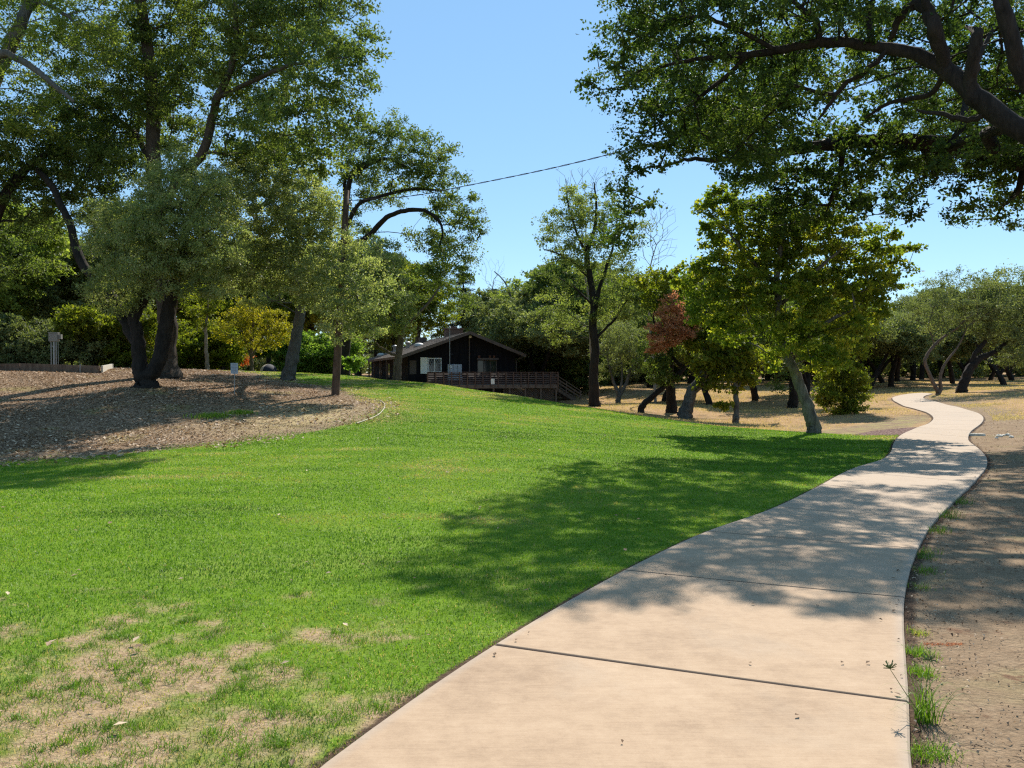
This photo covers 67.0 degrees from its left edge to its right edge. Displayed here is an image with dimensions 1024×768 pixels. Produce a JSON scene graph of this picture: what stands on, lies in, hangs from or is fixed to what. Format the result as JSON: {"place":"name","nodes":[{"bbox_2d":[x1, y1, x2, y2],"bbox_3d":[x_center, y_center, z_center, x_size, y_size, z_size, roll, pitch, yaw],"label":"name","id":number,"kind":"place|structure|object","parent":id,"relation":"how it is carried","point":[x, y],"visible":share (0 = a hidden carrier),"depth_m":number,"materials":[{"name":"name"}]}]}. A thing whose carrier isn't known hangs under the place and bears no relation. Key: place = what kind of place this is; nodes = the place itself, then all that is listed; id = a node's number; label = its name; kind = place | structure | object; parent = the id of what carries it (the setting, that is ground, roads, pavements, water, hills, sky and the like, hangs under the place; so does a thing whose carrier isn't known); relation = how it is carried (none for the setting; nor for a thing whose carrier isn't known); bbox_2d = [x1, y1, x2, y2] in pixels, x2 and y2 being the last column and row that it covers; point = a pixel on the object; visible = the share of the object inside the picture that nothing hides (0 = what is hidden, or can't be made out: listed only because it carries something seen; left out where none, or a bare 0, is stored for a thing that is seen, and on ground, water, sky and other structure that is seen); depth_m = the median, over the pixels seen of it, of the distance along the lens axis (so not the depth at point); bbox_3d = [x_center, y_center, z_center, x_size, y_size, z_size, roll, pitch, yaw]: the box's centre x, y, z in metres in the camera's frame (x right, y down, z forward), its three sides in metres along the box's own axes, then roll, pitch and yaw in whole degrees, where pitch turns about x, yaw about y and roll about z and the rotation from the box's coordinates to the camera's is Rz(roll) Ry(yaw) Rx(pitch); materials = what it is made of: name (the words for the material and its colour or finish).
{"place":"outdoors","nodes":[
{"label":"outdoors","id":0,"kind":"place"},
{"bbox_2d":[0,369,898,767],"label":"lawn grass","id":1,"kind":"structure","parent":0,"point":[506,461],"depth_m":10.22,"materials":[{"name":"green plant"}]},
{"bbox_2d":[0,369,1023,767],"bbox_3d":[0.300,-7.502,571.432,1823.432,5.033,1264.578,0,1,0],"label":"ground","id":2,"kind":"structure","parent":0,"point":[1004,661],"depth_m":7.57,"materials":[{"name":"green plant"}]},
{"bbox_2d":[0,318,26,353],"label":"shrub","id":3,"kind":"object","parent":2,"relation":"on","point":[2,340],"visible":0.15,"depth_m":41.46,"materials":[{"name":"green plant"}]},
{"bbox_2d":[0,311,52,363],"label":"shrub","id":4,"kind":"object","parent":2,"relation":"on","point":[29,338],"visible":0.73,"depth_m":41.41,"materials":[{"name":"green plant"}]},
{"bbox_2d":[0,198,79,319],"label":"backlit tree","id":5,"kind":"object","parent":2,"relation":"on","point":[11,297],"visible":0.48,"depth_m":44.27,"materials":[{"name":"green plant"}]},
{"bbox_2d":[48,332,62,364],"bbox_3d":[-21.604,-1.468,36.603,0.548,1.922,0.260,0,1,-7],"label":"utility cabinet","id":6,"kind":"object","parent":2,"relation":"on","point":[53,337],"visible":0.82,"depth_m":36.56,"materials":[{"name":"grey metal"}]},
{"bbox_2d":[0,363,112,372],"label":"timber border","id":7,"kind":"object","parent":2,"relation":"on","point":[52,367],"visible":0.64,"depth_m":34.13,"materials":[{"name":"brown wood"}]},
{"bbox_2d":[0,235,124,364],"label":"backlit tree","id":8,"kind":"object","parent":2,"relation":"on","point":[27,318],"visible":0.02,"depth_m":49.60,"materials":[{"name":"green plant"}]},
{"bbox_2d":[18,319,114,365],"bbox_3d":[-24.600,-2.146,42.979,4.666,3.187,3.672,0,1,-24],"label":"shrub","id":9,"kind":"object","parent":2,"relation":"on","point":[79,349],"visible":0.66,"depth_m":42.10,"materials":[{"name":"green plant"}]},
{"bbox_2d":[0,0,144,144],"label":"leaning oak","id":10,"kind":"object","parent":2,"relation":"on","point":[11,41],"visible":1,"depth_m":29.59,"materials":[{"name":"green plant"}]},
{"bbox_2d":[0,82,148,287],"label":"shaded oak","id":11,"kind":"object","parent":2,"relation":"on","point":[12,180],"visible":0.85,"depth_m":32.96,"materials":[{"name":"green plant"}]},
{"bbox_2d":[22,238,156,365],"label":"round oak","id":12,"kind":"object","parent":2,"relation":"on","point":[62,290],"visible":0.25,"depth_m":48.08,"materials":[{"name":"green plant"}]},
{"bbox_2d":[48,303,157,367],"bbox_3d":[-22.411,-2.459,43.796,6.718,4.275,4.947,-9,9,-85],"label":"shrub","id":13,"kind":"object","parent":2,"relation":"on","point":[118,352],"visible":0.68,"depth_m":42.64,"materials":[{"name":"green plant"}]},
{"bbox_2d":[34,135,256,388],"bbox_3d":[-14.843,-4.141,28.633,11.774,9.760,5.119,0,1,14],"label":"forked oak","id":14,"kind":"object","parent":2,"relation":"on","point":[143,225],"visible":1,"depth_m":27.48,"materials":[{"name":"green plant"}]},
{"bbox_2d":[175,282,203,364],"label":"twin stem tree","id":15,"kind":"object","parent":2,"relation":"on","point":[186,307],"visible":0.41,"depth_m":44.00,"materials":[{"name":"green plant"}]},
{"bbox_2d":[152,319,237,368],"bbox_3d":[-21.894,-2.424,52.338,6.438,4.097,4.741,-1,1,-54],"label":"shrub","id":16,"kind":"object","parent":2,"relation":"on","point":[189,351],"visible":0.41,"depth_m":51.92,"materials":[{"name":"green plant"}]},
{"bbox_2d":[144,236,252,334],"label":"round tree","id":17,"kind":"object","parent":2,"relation":"on","point":[227,306],"visible":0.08,"depth_m":59.45,"materials":[{"name":"green plant"}]},
{"bbox_2d":[0,367,399,466],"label":"leaf litter","id":18,"kind":"object","parent":2,"relation":"on","point":[189,372],"visible":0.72,"depth_m":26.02,"materials":[{"name":"brown plant"}]},
{"bbox_2d":[10,0,394,378],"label":"tall oak","id":19,"kind":"object","parent":2,"relation":"on","point":[156,101],"visible":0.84,"depth_m":30.33,"materials":[{"name":"green plant"}]},
{"bbox_2d":[179,282,227,369],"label":"slender tree","id":20,"kind":"object","parent":2,"relation":"on","point":[208,311],"visible":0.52,"depth_m":46.88,"materials":[{"name":"green plant"}]},
{"bbox_2d":[183,411,237,419],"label":"weed clump","id":21,"kind":"object","parent":2,"relation":"on","point":[215,414],"visible":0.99,"depth_m":24.32,"materials":[{"name":"green plant"}]},
{"bbox_2d":[0,587,424,767],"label":"grass tufts","id":22,"kind":"object","parent":2,"relation":"on","point":[279,741],"visible":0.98,"depth_m":3.98,"materials":[{"name":"plant"}]},
{"bbox_2d":[195,332,248,369],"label":"shrub","id":23,"kind":"object","parent":2,"relation":"on","point":[227,355],"visible":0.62,"depth_m":52.80,"materials":[{"name":"green plant"}]},
{"bbox_2d":[231,363,237,394],"bbox_3d":[-10.651,-0.051,29.688,0.275,1.509,0.035,0,1,-3],"label":"lawn sign","id":24,"kind":"object","parent":2,"relation":"on","point":[234,368],"visible":0.95,"depth_m":29.67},
{"bbox_2d":[224,409,257,414],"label":"weed clump","id":25,"kind":"object","parent":2,"relation":"on","point":[239,412],"visible":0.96,"depth_m":25.01,"materials":[{"name":"green plant"}]},
{"bbox_2d":[208,296,292,370],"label":"golden tree","id":26,"kind":"object","parent":2,"relation":"on","point":[245,321],"visible":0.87,"depth_m":49.74,"materials":[{"name":"yellow plant"}]},
{"bbox_2d":[260,364,277,371],"bbox_3d":[-18.233,-1.108,57.990,1.320,0.778,1.590,0,1,0],"label":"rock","id":27,"kind":"object","parent":2,"relation":"on","point":[268,367],"visible":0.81,"depth_m":57.50,"materials":[{"name":"stone"}]},
{"bbox_2d":[232,236,313,363],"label":"tall tree","id":28,"kind":"object","parent":2,"relation":"on","point":[273,307],"visible":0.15,"depth_m":64.59,"materials":[{"name":"green plant"}]},
{"bbox_2d":[248,334,309,371],"bbox_3d":[-18.003,-2.083,61.540,6.158,3.919,4.534,0,1,-23],"label":"shrub","id":29,"kind":"object","parent":2,"relation":"on","point":[279,354],"visible":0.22,"depth_m":60.75,"materials":[{"name":"green plant"}]},
{"bbox_2d":[193,148,413,380],"bbox_3d":[-10.248,-4.999,33.264,6.526,10.435,13.820,-1,1,-40],"label":"slanting oak","id":30,"kind":"object","parent":2,"relation":"on","point":[287,216],"visible":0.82,"depth_m":31.44,"materials":[{"name":"green plant"}]},
{"bbox_2d":[283,329,332,373],"bbox_3d":[-16.221,-2.252,61.806,4.957,4.302,6.299,0,1,-21],"label":"shrub","id":31,"kind":"object","parent":2,"relation":"on","point":[306,336],"visible":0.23,"depth_m":59.91,"materials":[{"name":"green plant"}]},
{"bbox_2d":[256,248,367,335],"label":"round tree","id":32,"kind":"object","parent":2,"relation":"on","point":[311,319],"visible":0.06,"depth_m":68.16,"materials":[{"name":"green plant"}]},
{"bbox_2d":[285,333,368,374],"bbox_3d":[-14.096,-1.990,60.417,4.947,4.275,6.718,-5,5,-82],"label":"shrub","id":33,"kind":"object","parent":2,"relation":"on","point":[323,352],"visible":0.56,"depth_m":59.28,"materials":[{"name":"green plant"}]},
{"bbox_2d":[331,190,351,394],"bbox_3d":[-6.961,-3.527,31.644,0.900,8.764,0.347,0,1,0],"label":"utility pole","id":34,"kind":"object","parent":2,"relation":"on","point":[336,374],"visible":0.66,"depth_m":31.53,"materials":[{"name":"brown wood"}]},
{"bbox_2d":[349,30,1023,200],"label":"overhead cable","id":35,"kind":"object","parent":34,"relation":"attached to","point":[997,40],"visible":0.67,"depth_m":26.32,"materials":[{"name":"black metal"}]},
{"bbox_2d":[341,354,369,375],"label":"bright shrub","id":36,"kind":"object","parent":2,"relation":"on","point":[355,363],"visible":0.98,"depth_m":46.80,"materials":[{"name":"green plant"}]},
{"bbox_2d":[314,241,415,375],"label":"round oak","id":37,"kind":"object","parent":2,"relation":"on","point":[358,373],"visible":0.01,"depth_m":93.53,"materials":[{"name":"green plant"}]},
{"bbox_2d":[322,233,440,380],"bbox_3d":[-7.450,-4.029,42.142,6.840,8.484,5.045,0,1,0],"label":"house oak","id":38,"kind":"object","parent":2,"relation":"on","point":[400,325],"visible":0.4,"depth_m":42.20,"materials":[{"name":"green plant"}]},
{"bbox_2d":[357,325,409,359],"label":"conifer","id":39,"kind":"object","parent":2,"relation":"on","point":[372,351],"visible":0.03,"depth_m":109.72,"materials":[{"name":"plant"}]},
{"bbox_2d":[0,423,775,765],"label":"lawn leaves","id":40,"kind":"object","parent":2,"relation":"on","point":[292,761],"visible":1,"depth_m":5.25,"materials":[{"name":"plant"}]},
{"bbox_2d":[371,249,423,353],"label":"tall oak tree","id":41,"kind":"object","parent":2,"relation":"on","point":[389,340],"visible":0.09,"depth_m":103.90,"materials":[{"name":"green plant"}]},
{"bbox_2d":[332,105,492,374],"bbox_3d":[-6.549,-8.715,48.187,11.155,17.349,6.375,0,1,20],"label":"arching oak","id":42,"kind":"object","parent":2,"relation":"on","point":[426,169],"visible":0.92,"depth_m":47.62,"materials":[{"name":"green plant"}]},
{"bbox_2d":[380,260,462,342],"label":"green tree","id":43,"kind":"object","parent":2,"relation":"on","point":[432,308],"visible":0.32,"depth_m":84.67,"materials":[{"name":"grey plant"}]},
{"bbox_2d":[367,326,526,394],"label":"house","id":44,"kind":"structure","parent":2,"relation":"on","point":[454,349],"depth_m":61.85,"materials":[{"name":"brown wood"}]},
{"bbox_2d":[428,358,440,371],"bbox_3d":[-6.091,-1.490,60.904,1.087,1.126,0.063,0,1,-18],"label":"window","id":45,"kind":"structure","parent":44,"relation":"in","point":[434,364],"depth_m":60.88,"materials":[{"name":"grey glass"}]},
{"bbox_2d":[477,360,496,375],"bbox_3d":[-2.008,-1.274,62.206,1.626,1.312,0.063,0,1,-18],"label":"window","id":46,"kind":"structure","parent":44,"relation":"in","point":[486,366],"depth_m":62.20,"materials":[{"name":"grey glass"}]},
{"bbox_2d":[426,269,481,339],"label":"conifer","id":47,"kind":"object","parent":2,"relation":"on","point":[457,322],"visible":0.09,"depth_m":95.69,"materials":[{"name":"green plant"}]},
{"bbox_2d":[452,284,518,335],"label":"olive tree","id":48,"kind":"object","parent":2,"relation":"on","point":[484,294],"visible":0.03,"depth_m":90.81,"materials":[{"name":"green plant"}]},
{"bbox_2d":[427,372,558,401],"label":"deck","id":49,"kind":"structure","parent":2,"relation":"on","point":[536,378],"depth_m":59.18,"materials":[{"name":"brown wood"}]},
{"bbox_2d":[489,271,532,305],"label":"sparse tree","id":50,"kind":"object","parent":2,"relation":"on","point":[512,286],"visible":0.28,"depth_m":83.82,"materials":[{"name":"green plant"}]},
{"bbox_2d":[507,279,544,316],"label":"olive tree","id":51,"kind":"object","parent":2,"relation":"on","point":[523,299],"visible":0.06,"depth_m":73.82,"materials":[{"name":"green plant"}]},
{"bbox_2d":[516,343,546,391],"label":"scrub bush","id":52,"kind":"object","parent":2,"relation":"on","point":[523,366],"visible":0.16,"depth_m":69.65,"materials":[{"name":"green plant"}]},
{"bbox_2d":[50,290,1023,378],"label":"distant woodland","id":53,"kind":"object","parent":2,"relation":"on","point":[983,369],"visible":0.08,"depth_m":114.86,"materials":[{"name":"green plant"}]},
{"bbox_2d":[460,292,614,397],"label":"grove tree","id":54,"kind":"object","parent":2,"relation":"on","point":[513,329],"visible":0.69,"depth_m":63.69,"materials":[{"name":"green plant"}]},
{"bbox_2d":[546,375,581,399],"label":"deck stairs","id":55,"kind":"structure","parent":2,"relation":"on","point":[562,394],"depth_m":63.52,"materials":[{"name":"brown wood"}]},
{"bbox_2d":[531,337,619,395],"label":"scrub bush","id":56,"kind":"object","parent":2,"relation":"on","point":[573,371],"visible":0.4,"depth_m":67.22,"materials":[{"name":"green plant"}]},
{"bbox_2d":[524,258,626,289],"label":"dark oak","id":57,"kind":"object","parent":2,"relation":"on","point":[616,271],"visible":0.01,"depth_m":91.41,"materials":[{"name":"green plant"}]},
{"bbox_2d":[520,253,632,341],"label":"dark oak","id":58,"kind":"object","parent":2,"relation":"on","point":[540,284],"visible":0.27,"depth_m":68.96,"materials":[{"name":"green plant"}]},
{"bbox_2d":[556,167,616,355],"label":"bare twig tree","id":59,"kind":"object","parent":2,"relation":"on","point":[590,348],"visible":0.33,"depth_m":46.90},
{"bbox_2d":[527,179,662,406],"bbox_3d":[4.576,-4.921,43.822,7.456,13.254,4.637,0,1,0],"label":"tall straight tree","id":60,"kind":"object","parent":2,"relation":"on","point":[595,302],"visible":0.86,"depth_m":43.28,"materials":[{"name":"green plant"}]},
{"bbox_2d":[582,316,650,402],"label":"multi stem olive","id":61,"kind":"object","parent":2,"relation":"on","point":[618,349],"visible":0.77,"depth_m":51.89,"materials":[{"name":"green plant"}]},
{"bbox_2d":[599,353,642,384],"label":"scrub bush","id":62,"kind":"object","parent":2,"relation":"on","point":[617,379],"visible":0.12,"depth_m":80.52,"materials":[{"name":"green plant"}]},
{"bbox_2d":[601,291,662,387],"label":"grove tree","id":63,"kind":"object","parent":2,"relation":"on","point":[648,385],"visible":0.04,"depth_m":70.93,"materials":[{"name":"green plant"}]},
{"bbox_2d":[624,367,669,381],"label":"scrub bush","id":64,"kind":"object","parent":2,"relation":"on","point":[642,378],"visible":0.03,"depth_m":85.95,"materials":[{"name":"green plant"}]},
{"bbox_2d":[600,306,699,400],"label":"grove tree","id":65,"kind":"object","parent":2,"relation":"on","point":[657,355],"visible":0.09,"depth_m":55.62,"materials":[{"name":"green plant"}]},
{"bbox_2d":[639,206,677,403],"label":"bare twig tree","id":66,"kind":"object","parent":2,"relation":"on","point":[654,389],"visible":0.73,"depth_m":49.89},
{"bbox_2d":[625,280,702,412],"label":"dark leaning tree","id":67,"kind":"object","parent":2,"relation":"on","point":[654,366],"visible":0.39,"depth_m":40.12,"materials":[{"name":"green plant"}]},
{"bbox_2d":[643,288,701,412],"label":"dead foliage tree","id":68,"kind":"object","parent":2,"relation":"on","point":[668,328],"visible":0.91,"depth_m":36.96,"materials":[{"name":"brown plant"}]},
{"bbox_2d":[617,263,784,418],"bbox_3d":[9.328,-1.979,38.243,7.825,8.343,4.722,1,1,40],"label":"grey leaning tree","id":69,"kind":"object","parent":2,"relation":"on","point":[712,365],"visible":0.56,"depth_m":37.42,"materials":[{"name":"green plant"}]},
{"bbox_2d":[673,299,777,404],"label":"grove tree","id":70,"kind":"object","parent":2,"relation":"on","point":[707,397],"visible":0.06,"depth_m":50.00,"materials":[{"name":"green plant"}]},
{"bbox_2d":[712,340,767,422],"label":"slim tree","id":71,"kind":"object","parent":2,"relation":"on","point":[734,404],"visible":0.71,"depth_m":36.45,"materials":[{"name":"green plant"}]},
{"bbox_2d":[739,289,804,400],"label":"grove tree","id":72,"kind":"object","parent":2,"relation":"on","point":[754,394],"visible":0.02,"depth_m":53.78,"materials":[{"name":"green plant"}]},
{"bbox_2d":[570,0,1023,252],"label":"overhanging oak","id":73,"kind":"object","parent":2,"relation":"on","point":[976,88],"visible":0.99,"depth_m":17.24,"materials":[{"name":"green plant"}]},
{"bbox_2d":[668,181,928,433],"bbox_3d":[10.063,-2.523,27.028,8.880,9.207,4.160,0,1,0],"label":"sycamore","id":74,"kind":"object","parent":2,"relation":"on","point":[777,253],"visible":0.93,"depth_m":26.58,"materials":[{"name":"green plant"}]},
{"bbox_2d":[730,279,879,407],"bbox_3d":[17.303,-2.447,45.551,9.718,8.544,6.482,0,1,0],"label":"background oak","id":75,"kind":"object","parent":2,"relation":"on","point":[793,402],"visible":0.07,"depth_m":45.17,"materials":[{"name":"green plant"}]},
{"bbox_2d":[634,60,1023,239],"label":"overhanging oak","id":76,"kind":"object","parent":2,"relation":"on","point":[840,141],"visible":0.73,"depth_m":24.95,"materials":[{"name":"green plant"}]},
{"bbox_2d":[796,332,863,394],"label":"grove tree","id":77,"kind":"object","parent":2,"relation":"on","point":[806,376],"depth_m":60.02,"materials":[{"name":"brown plant"}]},
{"bbox_2d":[810,309,882,414],"bbox_3d":[16.321,-1.080,37.908,3.120,5.909,4.359,1,1,37],"label":"dense shrub","id":78,"kind":"object","parent":2,"relation":"on","point":[831,391],"visible":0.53,"depth_m":37.03,"materials":[{"name":"green plant"}]},
{"bbox_2d":[830,356,888,379],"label":"scrub bush","id":79,"kind":"object","parent":2,"relation":"on","point":[876,361],"visible":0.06,"depth_m":96.56,"materials":[{"name":"green plant"}]},
{"bbox_2d":[869,310,902,381],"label":"grove tree","id":80,"kind":"object","parent":2,"relation":"on","point":[897,375],"visible":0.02,"depth_m":87.40,"materials":[{"name":"brown plant"}]},
{"bbox_2d":[866,313,907,383],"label":"grove tree","id":81,"kind":"object","parent":2,"relation":"on","point":[874,368],"depth_m":79.81,"materials":[{"name":"brown plant"}]},
{"bbox_2d":[855,308,943,388],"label":"grove tree","id":82,"kind":"object","parent":2,"relation":"on","point":[905,331],"visible":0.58,"depth_m":63.88,"materials":[{"name":"green plant"}]},
{"bbox_2d":[858,305,955,386],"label":"grove tree","id":83,"kind":"object","parent":2,"relation":"on","point":[892,373],"visible":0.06,"depth_m":68.31,"materials":[{"name":"green plant"}]},
{"bbox_2d":[906,624,930,637],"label":"grass tuft","id":84,"kind":"object","parent":2,"relation":"on","point":[918,632],"visible":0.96,"depth_m":5.19,"materials":[{"name":"plant"}]},
{"bbox_2d":[896,640,946,662],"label":"grass tuft","id":85,"kind":"object","parent":2,"relation":"on","point":[919,651],"visible":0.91,"depth_m":4.75,"materials":[{"name":"green plant"}]},
{"bbox_2d":[884,285,963,378],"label":"grove tree","id":86,"kind":"object","parent":2,"relation":"on","point":[921,371],"visible":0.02,"depth_m":103.75,"materials":[{"name":"green plant"}]},
{"bbox_2d":[893,344,954,379],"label":"grove tree","id":87,"kind":"object","parent":2,"relation":"on","point":[913,368],"visible":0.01,"depth_m":95.98,"materials":[{"name":"brown plant"}]},
{"bbox_2d":[907,563,944,575],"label":"grass tuft","id":88,"kind":"object","parent":2,"relation":"on","point":[929,570],"visible":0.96,"depth_m":7.08,"materials":[{"name":"plant"}]},
{"bbox_2d":[904,660,949,681],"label":"grass tuft","id":89,"kind":"object","parent":2,"relation":"on","point":[916,670],"visible":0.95,"depth_m":4.41,"materials":[{"name":"green plant"}]},
{"bbox_2d":[883,650,974,727],"bbox_3d":[2.042,1.474,3.768,0.479,0.346,0.435,0,1,0],"label":"sedge plant","id":90,"kind":"object","parent":2,"relation":"on","point":[923,708],"visible":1,"depth_m":3.76,"materials":[{"name":"green plant"}]},
{"bbox_2d":[924,523,958,534],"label":"grass tuft","id":91,"kind":"object","parent":2,"relation":"on","point":[941,530],"visible":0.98,"depth_m":9.26,"materials":[{"name":"plant"}]},
{"bbox_2d":[906,725,982,767],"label":"grass tuft","id":92,"kind":"object","parent":2,"relation":"on","point":[920,752],"visible":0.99,"depth_m":3.38,"materials":[{"name":"green plant"}]},
{"bbox_2d":[900,288,998,383],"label":"grove tree","id":93,"kind":"object","parent":2,"relation":"on","point":[946,345],"visible":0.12,"depth_m":74.91,"materials":[{"name":"green plant"}]},
{"bbox_2d":[934,507,965,520],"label":"grass tuft","id":94,"kind":"object","parent":2,"relation":"on","point":[950,514],"visible":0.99,"depth_m":10.29,"materials":[{"name":"plant"}]},
{"bbox_2d":[894,264,1021,394],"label":"forked pale tree","id":95,"kind":"object","parent":2,"relation":"on","point":[932,295],"visible":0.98,"depth_m":50.90,"materials":[{"name":"green plant"}]},
{"bbox_2d":[905,420,1023,767],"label":"dirt litter","id":96,"kind":"object","parent":2,"relation":"on","point":[975,654],"visible":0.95,"depth_m":5.42,"materials":[{"name":"brown soil"}]},
{"bbox_2d":[938,258,1023,392],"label":"thick leaning oak","id":97,"kind":"object","parent":2,"relation":"on","point":[1015,337],"visible":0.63,"depth_m":52.38,"materials":[{"name":"green plant"}]},
{"bbox_2d":[942,301,1023,384],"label":"grove tree","id":98,"kind":"object","parent":2,"relation":"on","point":[965,346],"visible":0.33,"depth_m":68.08,"materials":[{"name":"green plant"}]},
{"bbox_2d":[987,341,1020,380],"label":"grove tree","id":99,"kind":"object","parent":2,"relation":"on","point":[1009,374],"visible":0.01,"depth_m":83.72,"materials":[{"name":"green plant"}]},
{"bbox_2d":[0,0,1023,346],"label":"sky","id":100,"kind":"structure","parent":0,"point":[497,78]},
{"bbox_2d":[320,393,986,767],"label":"path","id":101,"kind":"structure","parent":0,"point":[732,645],"depth_m":4.63,"materials":[{"name":"beige concrete"}]},
{"bbox_2d":[573,380,1023,431],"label":"dry grass","id":102,"kind":"structure","parent":0,"point":[760,425],"depth_m":46.88,"materials":[{"name":"beige plant"}]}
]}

